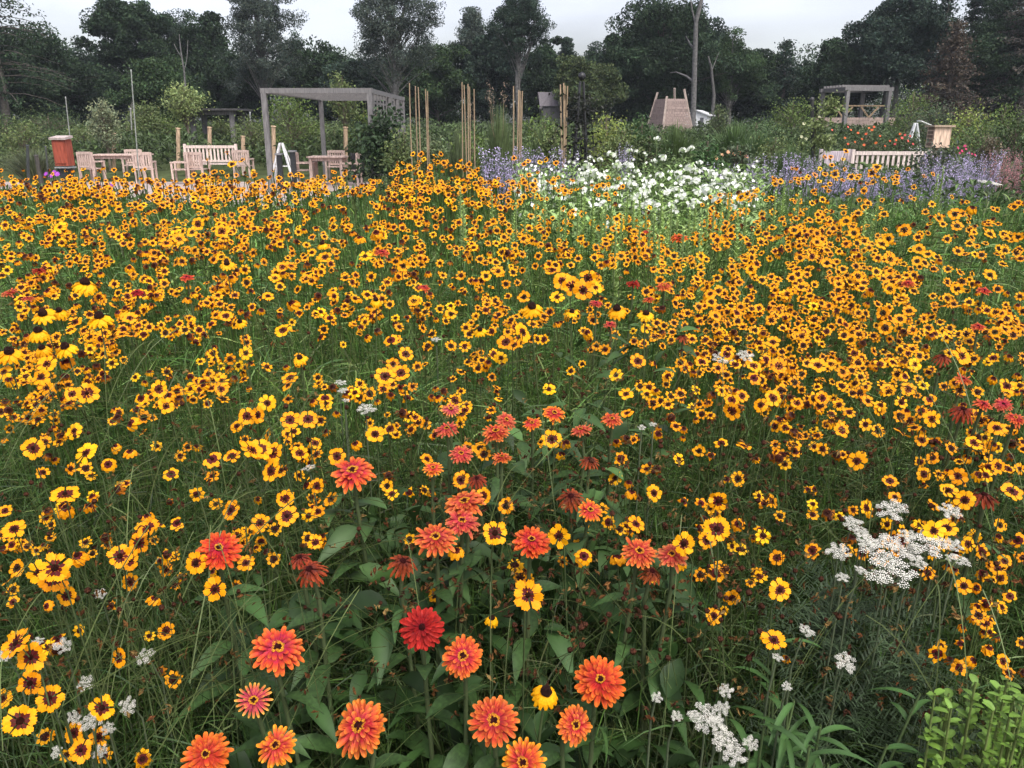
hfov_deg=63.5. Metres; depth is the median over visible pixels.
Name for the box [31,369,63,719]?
coreopsis flower
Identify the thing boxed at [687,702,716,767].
yarrow head
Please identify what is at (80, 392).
coreopsis flower
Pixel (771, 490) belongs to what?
seedhead
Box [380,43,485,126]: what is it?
broadleaf tree
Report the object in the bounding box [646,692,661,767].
yarrow head
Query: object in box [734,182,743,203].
white phlox
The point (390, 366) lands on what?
coreopsis flower
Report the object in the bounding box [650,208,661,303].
snapdragon spire
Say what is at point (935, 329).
coreopsis flower
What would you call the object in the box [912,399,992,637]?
zinnia flower
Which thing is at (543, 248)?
snapdragon spire
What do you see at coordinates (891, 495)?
coreopsis flower
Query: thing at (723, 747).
yarrow head
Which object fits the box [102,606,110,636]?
seedhead
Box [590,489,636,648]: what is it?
coreopsis flower
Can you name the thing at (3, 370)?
coreopsis flower
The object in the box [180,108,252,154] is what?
shelter
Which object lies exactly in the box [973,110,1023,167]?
shrub
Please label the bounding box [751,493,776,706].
coreopsis flower
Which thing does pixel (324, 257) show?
coreopsis flower
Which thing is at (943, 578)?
yarrow head
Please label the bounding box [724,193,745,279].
coreopsis flower
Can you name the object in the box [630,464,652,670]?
coreopsis flower
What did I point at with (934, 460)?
coreopsis flower
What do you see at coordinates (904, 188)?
russian sage
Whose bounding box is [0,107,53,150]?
shrub
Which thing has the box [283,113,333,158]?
shrub
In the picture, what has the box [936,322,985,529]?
zinnia flower
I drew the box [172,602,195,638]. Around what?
seedhead
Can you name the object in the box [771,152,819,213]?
russian sage
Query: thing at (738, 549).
seedhead
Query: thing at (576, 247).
snapdragon spire
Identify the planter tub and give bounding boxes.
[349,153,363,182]
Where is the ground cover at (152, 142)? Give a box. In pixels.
[0,116,1023,271]
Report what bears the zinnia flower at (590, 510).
on the ground at (164, 171)
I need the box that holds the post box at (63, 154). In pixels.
[48,136,76,192]
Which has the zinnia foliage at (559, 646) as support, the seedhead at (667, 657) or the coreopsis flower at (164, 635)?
the seedhead at (667, 657)
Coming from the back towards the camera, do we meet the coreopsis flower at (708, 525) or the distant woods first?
the distant woods
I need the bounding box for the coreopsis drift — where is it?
[0,149,1023,767]
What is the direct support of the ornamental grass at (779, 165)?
on the ground at (164, 171)
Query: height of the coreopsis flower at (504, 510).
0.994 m
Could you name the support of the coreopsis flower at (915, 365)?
on the ground at (164, 171)
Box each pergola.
[260,88,405,191]
[818,85,893,124]
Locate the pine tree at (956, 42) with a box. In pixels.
[901,19,992,124]
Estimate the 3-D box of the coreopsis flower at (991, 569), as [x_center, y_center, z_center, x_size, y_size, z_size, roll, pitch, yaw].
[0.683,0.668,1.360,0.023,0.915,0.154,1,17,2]
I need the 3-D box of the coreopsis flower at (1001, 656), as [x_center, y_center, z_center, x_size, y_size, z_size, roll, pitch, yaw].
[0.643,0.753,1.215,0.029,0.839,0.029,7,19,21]
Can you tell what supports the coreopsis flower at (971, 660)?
on the ground at (164, 171)
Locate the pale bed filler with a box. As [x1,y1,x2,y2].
[497,158,772,296]
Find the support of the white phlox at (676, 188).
on the ground at (164, 171)
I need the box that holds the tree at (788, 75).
[748,37,804,125]
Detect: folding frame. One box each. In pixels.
[273,143,298,183]
[908,120,930,159]
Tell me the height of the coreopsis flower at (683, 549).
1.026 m
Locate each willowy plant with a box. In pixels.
[704,699,815,767]
[730,638,943,767]
[780,749,842,767]
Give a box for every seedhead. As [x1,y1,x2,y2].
[23,492,51,533]
[27,480,38,517]
[32,606,54,628]
[48,428,53,476]
[52,423,63,459]
[60,432,80,463]
[61,606,95,639]
[70,499,96,548]
[73,595,114,650]
[77,508,107,547]
[84,587,108,632]
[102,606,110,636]
[111,573,139,605]
[116,607,140,644]
[152,466,156,508]
[158,604,185,630]
[163,552,191,607]
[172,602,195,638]
[180,402,189,446]
[209,492,229,532]
[217,465,252,503]
[236,589,249,631]
[237,471,252,517]
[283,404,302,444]
[284,466,302,512]
[293,509,343,521]
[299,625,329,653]
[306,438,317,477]
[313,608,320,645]
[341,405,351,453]
[347,526,360,564]
[376,471,414,509]
[380,576,390,615]
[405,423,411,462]
[413,418,428,452]
[427,556,456,595]
[433,497,444,526]
[439,445,458,494]
[441,482,447,508]
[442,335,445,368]
[484,544,513,582]
[498,622,517,651]
[501,586,513,615]
[509,628,520,656]
[530,566,542,607]
[535,647,572,682]
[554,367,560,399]
[568,559,588,597]
[568,626,575,672]
[574,458,593,487]
[574,598,579,647]
[576,623,584,664]
[577,642,585,664]
[580,621,588,660]
[585,433,636,464]
[585,596,626,643]
[588,430,603,456]
[589,565,608,604]
[591,589,618,632]
[606,612,611,634]
[609,510,620,543]
[610,493,624,546]
[619,627,631,664]
[620,591,639,625]
[623,587,628,622]
[623,605,648,643]
[626,470,655,507]
[630,648,650,707]
[632,461,651,501]
[632,584,674,622]
[635,575,659,626]
[637,595,676,628]
[638,615,649,650]
[647,443,662,483]
[648,637,691,671]
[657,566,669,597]
[658,439,668,484]
[658,647,664,685]
[661,455,693,496]
[662,522,689,565]
[664,637,676,684]
[665,655,669,698]
[684,486,692,527]
[687,464,700,501]
[687,556,702,579]
[691,604,717,639]
[694,464,727,505]
[704,595,728,628]
[704,608,722,642]
[705,565,729,590]
[707,622,716,656]
[710,617,722,667]
[711,592,722,607]
[713,657,750,684]
[717,636,723,682]
[719,630,753,676]
[720,507,745,555]
[723,589,751,634]
[727,497,760,539]
[727,565,744,605]
[730,587,741,643]
[736,547,750,572]
[740,492,784,542]
[740,589,762,620]
[744,453,754,496]
[746,440,765,471]
[746,654,753,687]
[747,516,755,567]
[748,628,763,667]
[752,604,764,624]
[757,433,796,449]
[758,603,762,653]
[764,488,774,528]
[770,620,792,662]
[779,614,789,648]
[782,439,795,475]
[783,551,794,578]
[787,480,807,507]
[787,568,797,612]
[787,576,823,619]
[790,420,815,459]
[790,485,799,521]
[791,415,803,448]
[798,466,822,516]
[798,508,847,567]
[803,613,842,671]
[808,617,827,654]
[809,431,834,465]
[811,516,834,569]
[819,517,843,537]
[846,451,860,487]
[856,457,889,493]
[859,547,889,594]
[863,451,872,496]
[872,589,915,625]
[878,582,896,615]
[909,493,920,518]
[919,503,933,555]
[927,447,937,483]
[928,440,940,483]
[931,455,944,496]
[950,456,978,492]
[950,588,997,601]
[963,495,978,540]
[970,524,981,569]
[989,561,999,600]
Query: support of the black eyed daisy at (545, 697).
on the ground at (164, 171)
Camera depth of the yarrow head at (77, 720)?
0.98 m
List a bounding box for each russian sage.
[478,146,517,215]
[507,146,550,205]
[548,145,579,208]
[616,142,634,206]
[701,162,738,195]
[738,153,784,217]
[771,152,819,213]
[810,160,857,200]
[849,167,892,209]
[887,168,926,211]
[918,151,974,210]
[950,149,1006,222]
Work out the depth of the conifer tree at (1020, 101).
44.90 m
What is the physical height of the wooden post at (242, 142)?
1.068 m
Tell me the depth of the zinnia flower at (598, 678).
0.92 m
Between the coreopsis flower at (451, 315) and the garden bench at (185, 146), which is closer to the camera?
the coreopsis flower at (451, 315)
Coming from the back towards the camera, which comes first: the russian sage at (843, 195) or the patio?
the patio
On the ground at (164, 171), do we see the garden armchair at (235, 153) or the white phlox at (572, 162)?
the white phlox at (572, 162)
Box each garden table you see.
[93,154,153,180]
[306,156,348,182]
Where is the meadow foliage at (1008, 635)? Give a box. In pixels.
[0,189,1023,767]
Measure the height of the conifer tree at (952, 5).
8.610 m
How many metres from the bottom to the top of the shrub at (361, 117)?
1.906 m
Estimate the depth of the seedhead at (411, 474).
1.22 m
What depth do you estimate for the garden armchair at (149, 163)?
22.24 m
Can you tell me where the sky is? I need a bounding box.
[0,0,1023,122]
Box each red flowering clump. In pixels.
[982,149,1022,200]
[1001,147,1023,208]
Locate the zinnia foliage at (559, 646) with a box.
[198,312,728,767]
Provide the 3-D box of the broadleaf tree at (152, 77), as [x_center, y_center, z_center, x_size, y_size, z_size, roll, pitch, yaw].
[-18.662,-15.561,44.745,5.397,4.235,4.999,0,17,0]
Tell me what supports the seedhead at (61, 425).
on the coreopsis drift
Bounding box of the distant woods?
[0,35,1023,125]
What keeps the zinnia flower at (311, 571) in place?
on the ground at (164, 171)
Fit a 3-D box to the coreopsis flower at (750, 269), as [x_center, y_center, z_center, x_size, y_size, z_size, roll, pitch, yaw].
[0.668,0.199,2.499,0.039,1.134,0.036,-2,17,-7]
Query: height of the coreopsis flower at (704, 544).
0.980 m
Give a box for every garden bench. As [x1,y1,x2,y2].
[183,144,244,176]
[809,149,850,188]
[842,149,931,190]
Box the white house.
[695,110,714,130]
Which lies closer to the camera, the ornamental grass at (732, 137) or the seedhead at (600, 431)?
the seedhead at (600, 431)
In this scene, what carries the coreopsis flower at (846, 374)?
on the ground at (164, 171)
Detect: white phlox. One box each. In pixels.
[536,177,545,218]
[546,182,557,257]
[566,161,577,207]
[572,181,578,236]
[576,161,590,193]
[576,171,583,220]
[577,176,588,201]
[583,168,594,226]
[585,171,605,254]
[586,155,592,197]
[586,179,594,195]
[596,200,610,240]
[597,157,602,218]
[600,173,608,214]
[606,151,618,195]
[610,160,621,209]
[613,184,622,216]
[622,162,636,209]
[622,178,630,209]
[623,148,633,192]
[626,193,645,225]
[627,180,637,216]
[628,149,641,188]
[630,169,639,206]
[636,192,646,210]
[637,186,650,214]
[637,202,644,229]
[638,151,647,183]
[640,199,656,217]
[643,179,655,207]
[644,187,654,223]
[645,158,657,205]
[648,136,661,200]
[652,172,663,200]
[653,202,663,233]
[657,154,671,199]
[658,188,668,213]
[666,186,681,251]
[666,202,676,246]
[669,186,681,213]
[672,191,687,241]
[673,170,680,205]
[676,147,686,174]
[677,174,691,209]
[682,175,692,222]
[683,164,695,217]
[684,177,700,209]
[685,145,695,174]
[687,198,699,233]
[690,167,696,200]
[692,168,704,210]
[692,189,701,212]
[694,160,703,221]
[697,185,713,216]
[708,170,717,210]
[711,197,718,230]
[721,172,734,212]
[723,183,729,206]
[727,178,736,212]
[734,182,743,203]
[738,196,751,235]
[739,171,749,229]
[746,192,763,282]
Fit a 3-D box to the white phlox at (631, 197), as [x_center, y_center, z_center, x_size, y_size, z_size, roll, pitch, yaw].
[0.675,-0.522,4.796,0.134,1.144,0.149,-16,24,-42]
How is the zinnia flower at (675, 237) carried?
on the ground at (164, 171)
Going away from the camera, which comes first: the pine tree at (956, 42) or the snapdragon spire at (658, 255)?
the snapdragon spire at (658, 255)
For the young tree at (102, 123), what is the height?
2.222 m
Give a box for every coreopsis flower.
[0,366,62,729]
[0,505,42,761]
[0,627,65,767]
[1,520,76,737]
[1,688,31,767]
[1,704,37,767]
[6,595,28,758]
[9,559,117,758]
[16,671,81,767]
[17,641,78,767]
[20,437,127,717]
[26,559,91,765]
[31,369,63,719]
[35,685,80,767]
[37,355,131,696]
[37,381,88,663]
[37,552,121,767]
[37,567,93,729]
[43,287,78,440]
[43,600,91,731]
[49,486,94,723]
[53,222,81,298]
[56,586,95,721]
[57,503,141,734]
[59,358,179,745]
[64,387,128,598]
[65,422,151,747]
[65,722,106,767]
[68,317,94,442]
[69,738,98,767]
[72,551,116,755]
[75,443,161,748]
[76,383,162,747]
[88,694,114,767]
[95,334,129,510]
[101,458,168,726]
[106,544,142,748]
[111,444,151,578]
[112,648,161,765]
[116,331,147,495]
[122,312,147,487]
[122,573,156,766]
[123,449,164,667]
[123,548,188,762]
[124,264,181,551]
[126,329,163,546]
[127,417,194,685]
[129,533,199,729]
[135,394,184,733]
[138,517,175,748]
[141,512,194,738]
[145,596,182,751]
[151,380,243,741]
[157,397,203,675]
[157,622,203,730]
[158,238,174,307]
[162,391,175,678]
[163,467,237,707]
[169,226,181,273]
[170,517,202,721]
[172,233,190,331]
[184,382,208,642]
[185,552,236,667]
[186,226,209,317]
[192,217,205,441]
[203,452,267,706]
[203,576,238,746]
[204,471,249,648]
[206,320,227,469]
[209,498,236,741]
[214,382,246,552]
[215,224,229,330]
[215,375,256,621]
[219,311,232,494]
[222,500,252,646]
[223,449,262,587]
[226,275,270,496]
[230,420,256,594]
[236,555,295,731]
[238,407,306,729]
[239,346,264,570]
[240,441,307,672]
[249,439,278,630]
[249,514,272,711]
[250,406,340,761]
[258,395,306,725]
[262,292,273,524]
[262,460,284,711]
[264,442,338,680]
[265,428,312,588]
[268,274,315,432]
[275,324,309,480]
[276,262,288,355]
[276,490,300,553]
[276,505,339,722]
[280,411,310,588]
[281,428,298,550]
[282,372,297,551]
[282,379,338,561]
[285,261,314,411]
[287,299,347,557]
[291,445,346,663]
[296,361,331,524]
[298,410,320,589]
[309,438,359,660]
[310,478,378,752]
[317,252,348,506]
[317,394,350,654]
[324,315,336,486]
[324,492,349,654]
[328,448,349,686]
[351,441,366,620]
[353,236,369,304]
[359,251,372,409]
[365,426,387,750]
[371,229,382,257]
[374,367,401,550]
[378,382,391,524]
[380,479,405,553]
[383,335,406,496]
[384,295,419,450]
[386,358,398,470]
[392,364,425,733]
[396,259,410,395]
[398,347,412,512]
[420,453,432,530]
[422,588,435,728]
[429,429,453,561]
[445,309,457,480]
[445,340,481,652]
[448,547,464,746]
[453,470,469,560]
[461,441,478,618]
[470,442,485,584]
[476,271,491,395]
[476,487,491,621]
[482,351,507,475]
[482,497,514,652]
[483,521,506,698]
[492,266,503,378]
[497,334,513,489]
[509,340,519,479]
[512,322,529,521]
[513,579,543,739]
[515,320,538,437]
[517,290,529,519]
[533,383,555,521]
[541,429,561,635]
[545,265,570,470]
[548,291,564,493]
[548,524,571,751]
[553,272,577,487]
[562,276,579,404]
[567,549,591,706]
[572,280,592,463]
[579,270,596,405]
[580,554,626,698]
[583,329,592,446]
[588,503,608,657]
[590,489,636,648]
[591,282,601,412]
[599,515,644,654]
[602,409,633,656]
[603,251,625,425]
[608,472,622,505]
[609,368,622,604]
[618,388,633,764]
[630,353,645,509]
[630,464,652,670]
[632,324,650,418]
[635,453,683,633]
[644,484,661,764]
[652,498,705,763]
[653,371,673,604]
[671,394,738,717]
[672,531,694,766]
[676,402,740,656]
[680,362,723,645]
[682,356,708,651]
[684,441,751,664]
[684,531,716,709]
[685,390,748,655]
[687,444,705,691]
[687,492,727,724]
[691,608,720,753]
[692,296,716,470]
[693,390,829,748]
[693,518,744,703]
[694,372,760,750]
[697,438,727,679]
[702,517,730,766]
[705,311,720,571]
[710,471,744,675]
[711,348,733,466]
[721,398,769,696]
[723,498,768,762]
[723,590,740,760]
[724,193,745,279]
[732,549,784,752]
[741,262,756,351]
[743,390,780,765]
[744,361,761,617]
[748,432,803,733]
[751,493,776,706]
[757,358,786,586]
[758,354,771,662]
[760,398,803,653]
[761,336,780,546]
[761,440,801,731]
[761,577,790,767]
[761,629,786,761]
[762,420,780,595]
[778,359,838,549]
[788,226,799,279]
[797,237,821,307]
[797,358,827,545]
[801,366,848,590]
[808,334,856,671]
[811,424,884,708]
[821,257,833,310]
[826,422,848,643]
[829,279,844,357]
[834,452,867,757]
[836,271,864,388]
[839,216,851,265]
[841,410,940,766]
[842,320,892,478]
[843,405,884,570]
[846,359,886,505]
[848,227,860,270]
[853,395,873,644]
[857,434,929,748]
[859,283,895,583]
[859,408,910,594]
[863,492,901,682]
[864,384,895,533]
[865,252,897,339]
[865,305,916,536]
[869,238,888,370]
[873,233,893,310]
[873,383,914,545]
[874,307,890,587]
[875,426,925,609]
[877,475,898,656]
[886,428,910,537]
[888,250,934,450]
[888,372,909,432]
[888,499,939,657]
[891,484,958,623]
[892,223,910,277]
[893,314,906,488]
[896,520,946,714]
[897,358,921,508]
[898,394,936,649]
[898,467,931,591]
[901,244,925,340]
[904,452,939,561]
[904,454,971,700]
[904,459,1004,722]
[908,467,968,668]
[908,536,975,678]
[909,256,921,335]
[909,347,970,603]
[909,437,941,598]
[915,577,973,747]
[916,519,958,763]
[918,448,992,676]
[920,213,942,311]
[921,304,945,405]
[921,378,1014,588]
[924,490,976,742]
[926,208,962,303]
[931,283,963,465]
[931,375,996,581]
[931,656,976,762]
[940,529,981,686]
[942,220,963,307]
[944,247,963,320]
[946,582,980,687]
[951,518,1006,685]
[952,554,1011,698]
[953,440,997,713]
[953,600,1007,700]
[955,205,976,264]
[956,463,1023,657]
[957,483,1023,699]
[957,563,1006,677]
[960,571,1007,706]
[961,269,996,422]
[961,436,982,659]
[963,425,1017,643]
[965,600,990,723]
[966,326,1001,437]
[968,653,1009,767]
[969,589,1016,753]
[971,421,1007,576]
[974,532,1023,705]
[976,229,995,305]
[985,323,1010,431]
[1002,232,1023,371]
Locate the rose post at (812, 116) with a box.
[810,97,814,172]
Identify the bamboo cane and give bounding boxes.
[409,83,413,202]
[415,86,418,179]
[418,87,420,168]
[425,89,427,196]
[427,91,429,170]
[461,82,462,183]
[464,85,467,191]
[467,84,469,193]
[469,86,470,200]
[473,89,475,180]
[512,86,513,178]
[516,90,518,184]
[518,91,520,177]
[520,91,522,168]
[560,84,562,172]
[563,83,564,167]
[564,85,565,179]
[565,86,567,158]
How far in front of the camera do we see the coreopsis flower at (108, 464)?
1.23 m
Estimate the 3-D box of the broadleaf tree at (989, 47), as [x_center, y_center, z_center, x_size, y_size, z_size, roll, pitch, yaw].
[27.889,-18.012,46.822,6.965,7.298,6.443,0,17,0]
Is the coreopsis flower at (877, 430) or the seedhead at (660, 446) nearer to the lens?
the seedhead at (660, 446)
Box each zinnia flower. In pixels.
[0,288,104,643]
[21,296,62,480]
[32,268,63,423]
[130,289,171,582]
[168,530,275,739]
[180,274,224,489]
[180,731,233,767]
[229,626,348,767]
[233,682,310,767]
[256,724,314,767]
[277,560,390,767]
[282,553,349,755]
[328,456,421,752]
[335,699,412,767]
[366,554,459,767]
[374,249,393,361]
[381,523,478,753]
[386,606,463,767]
[412,489,500,740]
[413,401,490,747]
[413,421,506,564]
[418,285,430,444]
[422,462,444,748]
[425,634,497,767]
[430,509,489,706]
[435,445,482,604]
[467,695,519,767]
[468,475,521,733]
[468,525,602,734]
[470,452,537,684]
[477,411,517,695]
[482,424,514,693]
[497,737,546,767]
[523,417,541,657]
[529,406,612,636]
[532,488,601,695]
[539,704,600,767]
[540,424,608,738]
[547,498,622,695]
[553,457,615,658]
[566,655,625,767]
[583,321,615,593]
[585,536,664,767]
[588,300,602,445]
[594,413,631,653]
[614,280,639,448]
[619,544,702,767]
[633,296,654,476]
[638,567,660,766]
[640,282,671,503]
[656,335,689,544]
[670,233,687,296]
[888,406,982,612]
[889,280,915,379]
[891,354,951,569]
[907,492,1006,764]
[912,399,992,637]
[920,372,971,588]
[923,397,1013,759]
[931,412,1023,672]
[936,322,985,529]
[941,286,992,448]
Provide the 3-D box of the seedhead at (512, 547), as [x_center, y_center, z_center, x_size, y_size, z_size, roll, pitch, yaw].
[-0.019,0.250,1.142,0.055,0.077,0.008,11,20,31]
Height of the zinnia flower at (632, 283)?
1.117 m
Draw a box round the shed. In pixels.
[536,91,568,128]
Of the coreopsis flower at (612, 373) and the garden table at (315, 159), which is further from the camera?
the garden table at (315, 159)
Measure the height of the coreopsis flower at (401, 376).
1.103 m
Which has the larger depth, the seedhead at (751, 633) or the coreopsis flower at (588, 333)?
the coreopsis flower at (588, 333)
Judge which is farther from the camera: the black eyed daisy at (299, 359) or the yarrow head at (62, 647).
the black eyed daisy at (299, 359)
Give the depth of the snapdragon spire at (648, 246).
2.82 m
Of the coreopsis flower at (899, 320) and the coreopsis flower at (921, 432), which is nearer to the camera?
the coreopsis flower at (921, 432)
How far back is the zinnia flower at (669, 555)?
1.06 m
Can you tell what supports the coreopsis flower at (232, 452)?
on the ground at (164, 171)
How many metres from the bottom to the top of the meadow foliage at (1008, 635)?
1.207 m
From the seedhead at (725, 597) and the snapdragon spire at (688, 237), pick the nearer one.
the seedhead at (725, 597)
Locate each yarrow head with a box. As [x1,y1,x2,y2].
[0,650,42,764]
[31,637,71,766]
[51,637,94,765]
[51,745,75,767]
[67,710,94,767]
[77,675,111,767]
[78,714,102,767]
[93,744,110,767]
[94,589,136,755]
[100,721,118,767]
[120,695,152,767]
[135,648,177,767]
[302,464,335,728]
[334,380,356,585]
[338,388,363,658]
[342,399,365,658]
[356,404,379,610]
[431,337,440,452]
[624,425,645,723]
[633,422,654,714]
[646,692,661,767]
[665,711,682,767]
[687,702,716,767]
[693,352,733,657]
[707,714,723,767]
[707,725,736,767]
[712,350,753,673]
[714,701,729,764]
[717,684,734,764]
[723,743,747,767]
[742,735,757,765]
[761,653,783,732]
[771,681,791,767]
[781,624,814,733]
[804,542,849,757]
[813,572,849,745]
[820,516,862,698]
[822,565,869,760]
[822,651,855,767]
[829,533,880,735]
[836,528,868,680]
[844,533,908,764]
[847,499,908,761]
[852,555,918,766]
[860,539,919,765]
[864,530,916,749]
[869,553,926,767]
[892,530,951,709]
[900,503,962,723]
[903,538,963,756]
[908,553,971,766]
[980,180,1001,205]
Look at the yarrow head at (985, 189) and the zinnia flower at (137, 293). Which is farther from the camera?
the yarrow head at (985, 189)
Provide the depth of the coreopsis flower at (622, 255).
2.53 m
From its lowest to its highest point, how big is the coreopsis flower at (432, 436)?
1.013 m
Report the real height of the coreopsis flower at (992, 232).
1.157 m
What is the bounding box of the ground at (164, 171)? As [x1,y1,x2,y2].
[0,123,1023,767]
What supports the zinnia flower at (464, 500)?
on the ground at (164, 171)
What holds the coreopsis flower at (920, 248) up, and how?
on the ground at (164, 171)
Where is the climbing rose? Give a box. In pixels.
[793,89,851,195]
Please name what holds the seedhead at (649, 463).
attached to the yarrow head at (640, 427)
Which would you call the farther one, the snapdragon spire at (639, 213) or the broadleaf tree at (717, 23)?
the broadleaf tree at (717, 23)
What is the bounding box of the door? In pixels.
[53,142,66,163]
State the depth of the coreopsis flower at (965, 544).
1.14 m
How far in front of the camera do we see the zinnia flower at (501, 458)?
1.27 m
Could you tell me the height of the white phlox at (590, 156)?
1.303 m
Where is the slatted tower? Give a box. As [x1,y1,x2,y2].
[647,88,691,133]
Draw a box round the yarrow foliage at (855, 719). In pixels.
[705,539,996,767]
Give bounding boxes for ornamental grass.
[0,145,75,186]
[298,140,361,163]
[435,103,480,199]
[471,76,528,196]
[524,115,548,176]
[656,119,705,180]
[702,118,765,160]
[738,128,780,165]
[759,139,815,186]
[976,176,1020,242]
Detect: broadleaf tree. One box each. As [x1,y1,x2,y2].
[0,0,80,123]
[0,21,121,124]
[61,45,135,124]
[70,0,176,123]
[103,54,210,129]
[150,8,186,120]
[152,9,245,124]
[188,44,284,125]
[212,0,309,122]
[274,29,306,119]
[286,40,349,123]
[313,58,390,126]
[349,0,446,122]
[356,53,424,123]
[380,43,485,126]
[444,5,486,121]
[457,19,528,122]
[485,0,556,125]
[514,35,563,125]
[534,53,628,126]
[557,36,578,59]
[580,0,753,117]
[584,41,604,126]
[601,28,657,126]
[683,16,739,120]
[699,26,775,126]
[715,48,797,124]
[776,58,832,126]
[789,29,883,117]
[841,0,965,117]
[935,0,1023,122]
[957,0,1023,123]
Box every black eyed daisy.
[0,346,99,726]
[29,326,75,608]
[32,308,96,481]
[36,344,134,767]
[53,307,96,537]
[55,342,116,545]
[71,277,114,477]
[87,311,152,620]
[219,260,256,488]
[235,319,275,586]
[293,354,308,645]
[317,241,338,366]
[370,297,381,453]
[474,327,486,427]
[484,615,497,696]
[521,302,547,511]
[531,685,557,751]
[565,308,578,621]
[600,304,627,479]
[637,310,653,519]
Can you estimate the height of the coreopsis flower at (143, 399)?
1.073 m
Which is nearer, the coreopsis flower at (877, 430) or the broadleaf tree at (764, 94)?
the coreopsis flower at (877, 430)
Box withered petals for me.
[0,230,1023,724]
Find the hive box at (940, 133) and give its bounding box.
[925,125,955,187]
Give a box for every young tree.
[77,97,126,170]
[122,100,172,146]
[154,80,214,151]
[316,70,365,135]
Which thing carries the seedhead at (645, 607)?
attached to the zinnia flower at (640, 552)
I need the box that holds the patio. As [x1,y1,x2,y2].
[1,182,367,202]
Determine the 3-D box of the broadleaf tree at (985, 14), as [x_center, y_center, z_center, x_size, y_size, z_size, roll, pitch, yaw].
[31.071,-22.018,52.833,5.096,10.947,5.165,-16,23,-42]
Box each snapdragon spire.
[456,186,465,267]
[460,200,473,311]
[489,193,496,296]
[500,202,517,446]
[519,209,530,345]
[529,191,540,366]
[535,199,548,318]
[550,193,563,284]
[559,207,570,347]
[574,207,583,320]
[577,192,587,277]
[589,192,597,288]
[595,207,605,400]
[596,201,607,397]
[604,191,614,282]
[607,222,623,393]
[608,213,622,320]
[619,191,629,320]
[626,199,637,381]
[628,221,641,337]
[630,222,651,372]
[631,193,641,377]
[641,207,649,282]
[644,229,661,503]
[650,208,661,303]
[656,219,671,362]
[659,191,665,251]
[659,199,673,382]
[666,226,686,350]
[668,213,679,316]
[682,207,691,305]
[687,198,697,303]
[691,215,706,326]
[693,227,702,332]
[702,203,709,285]
[704,207,714,337]
[706,200,724,408]
[722,190,732,285]
[730,207,740,329]
[738,199,748,300]
[765,190,777,296]
[775,180,785,266]
[780,189,801,289]
[855,206,867,299]
[863,191,880,275]
[922,174,938,274]
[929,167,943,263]
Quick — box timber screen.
[817,105,894,127]
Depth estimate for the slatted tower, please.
37.54 m
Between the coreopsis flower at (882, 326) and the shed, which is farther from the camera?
the shed
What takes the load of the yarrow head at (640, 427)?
on the ground at (164, 171)
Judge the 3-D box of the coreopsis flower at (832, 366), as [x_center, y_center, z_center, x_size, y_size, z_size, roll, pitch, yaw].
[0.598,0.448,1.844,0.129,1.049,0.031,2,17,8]
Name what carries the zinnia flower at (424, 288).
on the ground at (164, 171)
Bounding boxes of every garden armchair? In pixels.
[76,152,107,182]
[121,149,142,176]
[131,152,157,183]
[169,152,193,182]
[183,152,210,182]
[231,150,254,177]
[295,152,315,181]
[325,150,344,179]
[340,153,362,185]
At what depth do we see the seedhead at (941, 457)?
1.26 m
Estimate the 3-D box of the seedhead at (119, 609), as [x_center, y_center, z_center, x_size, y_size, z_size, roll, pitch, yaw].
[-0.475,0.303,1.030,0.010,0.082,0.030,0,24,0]
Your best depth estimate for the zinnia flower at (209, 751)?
0.89 m
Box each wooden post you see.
[111,133,115,167]
[176,128,180,170]
[207,127,211,168]
[241,136,245,169]
[271,126,275,169]
[343,127,347,167]
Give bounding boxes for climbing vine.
[336,100,416,186]
[548,93,615,194]
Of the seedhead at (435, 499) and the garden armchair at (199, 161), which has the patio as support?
the garden armchair at (199, 161)
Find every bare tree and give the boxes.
[174,35,188,117]
[671,0,702,125]
[707,53,718,120]
[879,78,888,117]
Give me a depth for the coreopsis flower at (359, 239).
2.65 m
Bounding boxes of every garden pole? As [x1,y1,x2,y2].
[26,145,29,197]
[33,155,42,184]
[44,146,48,179]
[65,96,74,176]
[130,70,139,184]
[130,108,132,137]
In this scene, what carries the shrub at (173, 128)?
on the ground at (164, 171)
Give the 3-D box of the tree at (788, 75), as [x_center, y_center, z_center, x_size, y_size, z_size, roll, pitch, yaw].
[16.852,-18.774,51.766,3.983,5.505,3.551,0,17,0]
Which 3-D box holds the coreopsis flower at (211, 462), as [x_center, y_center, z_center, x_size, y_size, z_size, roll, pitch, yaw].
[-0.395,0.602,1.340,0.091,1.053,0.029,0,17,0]
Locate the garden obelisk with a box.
[570,72,587,195]
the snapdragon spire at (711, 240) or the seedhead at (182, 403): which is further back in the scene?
the snapdragon spire at (711, 240)
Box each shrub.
[0,88,89,142]
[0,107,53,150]
[0,112,55,173]
[53,119,120,160]
[106,115,162,153]
[141,115,196,152]
[196,115,240,149]
[220,107,281,161]
[249,85,331,158]
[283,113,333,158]
[299,120,357,161]
[342,106,367,152]
[369,123,421,205]
[404,130,452,212]
[437,120,488,194]
[515,105,583,174]
[530,119,582,200]
[572,111,632,181]
[588,119,651,190]
[612,125,685,195]
[620,112,671,170]
[684,134,730,187]
[702,133,763,202]
[704,104,731,134]
[713,107,796,155]
[746,129,810,192]
[760,90,818,143]
[816,113,912,177]
[870,83,963,137]
[878,126,927,173]
[890,138,975,208]
[895,96,960,149]
[917,674,1023,767]
[922,110,1022,177]
[923,98,1015,156]
[963,94,1023,145]
[969,133,1006,197]
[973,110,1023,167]
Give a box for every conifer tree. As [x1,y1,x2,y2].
[900,0,970,109]
[938,0,987,109]
[971,0,1023,122]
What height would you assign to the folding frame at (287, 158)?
1.109 m

